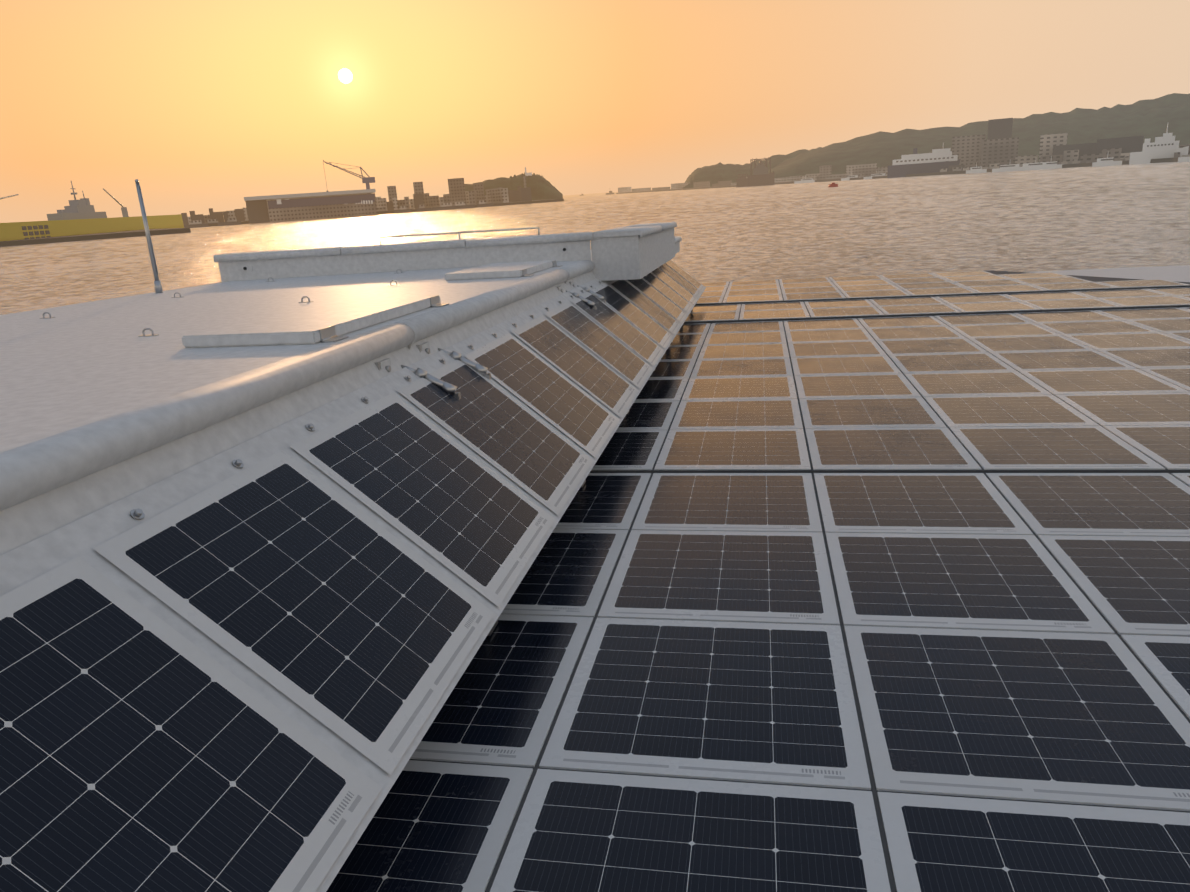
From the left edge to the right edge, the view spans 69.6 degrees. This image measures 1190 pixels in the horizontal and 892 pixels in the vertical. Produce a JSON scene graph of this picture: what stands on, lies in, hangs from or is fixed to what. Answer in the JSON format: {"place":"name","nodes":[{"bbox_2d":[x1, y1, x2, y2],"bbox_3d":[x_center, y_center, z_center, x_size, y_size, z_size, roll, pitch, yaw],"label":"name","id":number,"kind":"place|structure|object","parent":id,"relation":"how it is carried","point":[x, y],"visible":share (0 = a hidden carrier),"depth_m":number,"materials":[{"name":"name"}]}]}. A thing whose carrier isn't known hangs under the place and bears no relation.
{"place":"outdoors","nodes":[
{"label":"outdoors","id":0,"kind":"place"},
{"bbox_2d":[0,199,563,246],"bbox_3d":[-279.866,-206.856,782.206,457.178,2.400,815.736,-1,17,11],"label":"quay","id":1,"kind":"structure","parent":0,"point":[120,234],"depth_m":445.41,"materials":[{"name":"grey"}]},
{"bbox_2d":[244,189,377,223],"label":"shipyard shed","id":2,"kind":"structure","parent":1,"relation":"on","point":[300,206],"depth_m":787.87,"materials":[{"name":"grey metal"}]},
{"bbox_2d":[184,196,492,227],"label":"quayside boats","id":3,"kind":"object","parent":1,"relation":"on","point":[402,209],"visible":0.98,"depth_m":822.97,"materials":[{"name":"grey"}]},
{"bbox_2d":[323,160,374,193],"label":"shipyard crane","id":4,"kind":"object","parent":1,"relation":"on","point":[367,180],"visible":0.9,"depth_m":820.79,"materials":[{"name":"grey metal"}]},
{"bbox_2d":[181,176,531,224],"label":"town buildings","id":5,"kind":"structure","parent":1,"relation":"on","point":[459,193],"depth_m":927.30,"materials":[{"name":"grey"}]},
{"bbox_2d":[464,172,562,199],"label":"hill","id":6,"kind":"structure","parent":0,"point":[542,188],"depth_m":1482.68,"materials":[{"name":"green plant"}]},
{"bbox_2d":[525,167,531,175],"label":"lighthouse","id":7,"kind":"object","parent":6,"relation":"on","point":[528,174],"visible":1,"depth_m":1480.69,"materials":[{"name":"white"}]},
{"bbox_2d":[0,162,1189,314],"bbox_3d":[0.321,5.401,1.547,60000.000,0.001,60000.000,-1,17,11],"label":"sea water","id":8,"kind":"structure","parent":0,"point":[1105,217],"depth_m":121.39,"materials":[{"name":"liquid"}]},
{"bbox_2d":[0,181,183,240],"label":"floating dock with ship","id":9,"kind":"object","parent":8,"relation":"on","point":[81,216],"visible":0.83,"depth_m":540.85,"materials":[{"name":"yellow metal"}]},
{"bbox_2d":[736,174,747,186],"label":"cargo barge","id":10,"kind":"object","parent":8,"relation":"in","point":[741,181],"visible":0.9,"depth_m":1225.79,"materials":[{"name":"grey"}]},
{"bbox_2d":[747,157,773,186],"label":"cargo ship","id":11,"kind":"object","parent":8,"relation":"on","point":[760,176],"visible":0.94,"depth_m":1172.27,"materials":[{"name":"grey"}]},
{"bbox_2d":[828,182,837,186],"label":"mooring buoy","id":12,"kind":"object","parent":8,"relation":"in","point":[832,185],"visible":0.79,"depth_m":478.85,"materials":[{"name":"red"}]},
{"bbox_2d":[887,142,960,177],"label":"ferry","id":13,"kind":"object","parent":8,"relation":"on","point":[936,160],"visible":0.92,"depth_m":901.29,"materials":[{"name":"white metal"}]},
{"bbox_2d":[794,156,1189,183],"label":"boats","id":14,"kind":"object","parent":8,"relation":"on","point":[1107,161],"visible":0.96,"depth_m":690.93,"materials":[{"name":"white"}]},
{"bbox_2d":[1027,265,1189,281],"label":"hull body","id":15,"kind":"object","parent":8,"relation":"on","point":[1179,273],"depth_m":13.49,"materials":[{"name":"white"}]},
{"bbox_2d":[0,260,595,555],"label":"roof","id":16,"kind":"structure","parent":15,"relation":"on","point":[69,367],"depth_m":2.87,"materials":[{"name":"white paint"}]},
{"bbox_2d":[135,179,162,292],"bbox_3d":[-3.185,-1.491,6.107,0.050,0.789,0.053,0,16,11],"label":"pole","id":17,"kind":"object","parent":16,"relation":"on","point":[157,285],"visible":1,"depth_m":6.11,"materials":[{"name":"silver metal"}]},
{"bbox_2d":[39,269,403,336],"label":"lifting eyes","id":18,"kind":"object","parent":16,"relation":"on","point":[143,333],"visible":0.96,"depth_m":4.65},
{"bbox_2d":[0,260,594,510],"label":"roof bullnose edge","id":19,"kind":"object","parent":16,"relation":"on","point":[70,456],"visible":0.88,"depth_m":2.18,"materials":[{"name":"white paint"}]},
{"bbox_2d":[181,295,448,347],"bbox_3d":[-1.078,-0.536,3.564,0.570,0.045,1.227,0,16,11],"label":"roof hatch","id":20,"kind":"object","parent":16,"relation":"on","point":[333,321],"visible":1,"depth_m":3.24,"materials":[{"name":"white paint"}]},
{"bbox_2d":[213,222,681,281],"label":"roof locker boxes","id":21,"kind":"object","parent":16,"relation":"on","point":[637,251],"visible":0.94,"depth_m":7.18,"materials":[{"name":"white paint"}]},
{"bbox_2d":[379,227,539,244],"bbox_3d":[-1.170,-1.815,7.389,1.389,0.082,0.017,-4,16,1],"label":"railing","id":22,"kind":"object","parent":21,"relation":"on","point":[538,228],"visible":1,"depth_m":7.38,"materials":[{"name":"silver metal"}]},
{"bbox_2d":[445,260,562,279],"bbox_3d":[-0.623,-1.268,6.142,0.579,0.045,1.052,0,16,11],"label":"roof hatch","id":23,"kind":"object","parent":16,"relation":"on","point":[508,270],"visible":1,"depth_m":5.79,"materials":[{"name":"white paint"}]},
{"bbox_2d":[409,270,1189,891],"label":"panel gaps","id":24,"kind":"object","parent":15,"relation":"on","point":[867,756],"visible":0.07,"depth_m":3.90,"materials":[{"name":"grey"}]},
{"bbox_2d":[0,263,705,891],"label":"mounting frame","id":25,"kind":"object","parent":24,"relation":"on","point":[84,537],"visible":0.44,"depth_m":1.98,"materials":[{"name":"white metal"}]},
{"bbox_2d":[0,260,704,891],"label":"solar panels","id":26,"kind":"object","parent":25,"relation":"on","point":[142,748],"visible":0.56,"depth_m":1.80,"materials":[{"name":"black glass"}]},
{"bbox_2d":[130,275,646,519],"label":"wing stays and bolts","id":27,"kind":"object","parent":25,"relation":"attached to","point":[139,514],"visible":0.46,"depth_m":3.37,"materials":[{"name":"grey metal"}]},
{"bbox_2d":[487,341,672,635],"bbox_3d":[0.180,-0.354,5.613,0.090,0.257,12.667,0,16,11],"label":"mounting bracket","id":28,"kind":"object","parent":24,"relation":"on","point":[493,628],"visible":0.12,"depth_m":2.76,"materials":[{"name":"grey metal"}]},
{"bbox_2d":[326,473,1189,891],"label":"solar panels","id":29,"kind":"object","parent":24,"relation":"on","point":[1048,709],"visible":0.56,"depth_m":2.26,"materials":[{"name":"black glass"}]},
{"bbox_2d":[592,307,1189,469],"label":"solar panels","id":30,"kind":"object","parent":24,"relation":"on","point":[1123,374],"visible":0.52,"depth_m":5.55,"materials":[{"name":"black glass"}]},
{"bbox_2d":[685,287,1189,321],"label":"deck panels","id":31,"kind":"object","parent":24,"relation":"on","point":[1023,301],"visible":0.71,"depth_m":9.75,"materials":[{"name":"black glass"}]},
{"bbox_2d":[696,271,1188,303],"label":"solar panels","id":32,"kind":"object","parent":24,"relation":"on","point":[946,283],"visible":0.9,"depth_m":11.71,"materials":[{"name":"black glass"}]},
{"bbox_2d":[1129,124,1188,164],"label":"ship","id":33,"kind":"object","parent":8,"relation":"in","point":[1166,145],"visible":0.9,"depth_m":561.29,"materials":[{"name":"white metal"}]},
{"bbox_2d":[0,0,1189,222],"label":"sky","id":34,"kind":"structure","parent":0,"point":[215,104],"materials":[{"name":"orange"}]},
{"bbox_2d":[683,147,821,187],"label":"headland hill","id":35,"kind":"structure","parent":0,"point":[716,173],"depth_m":1872.87,"materials":[{"name":"green plant"}]},
{"bbox_2d":[616,157,1177,193],"bbox_3d":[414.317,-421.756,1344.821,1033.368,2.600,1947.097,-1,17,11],"label":"quay land","id":36,"kind":"structure","parent":0,"point":[1163,160],"depth_m":875.54,"materials":[{"name":"grey concrete"}]},
{"bbox_2d":[618,118,1189,192],"bbox_3d":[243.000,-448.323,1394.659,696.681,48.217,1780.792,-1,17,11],"label":"shore buildings","id":37,"kind":"structure","parent":36,"relation":"on","point":[997,148],"depth_m":830.70,"materials":[{"name":"grey"}]},
{"bbox_2d":[768,93,1189,177],"bbox_3d":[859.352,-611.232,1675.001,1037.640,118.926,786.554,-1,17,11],"label":"hills","id":38,"kind":"structure","parent":0,"point":[1150,118],"depth_m":1596.45,"materials":[{"name":"green plant"}]}
]}

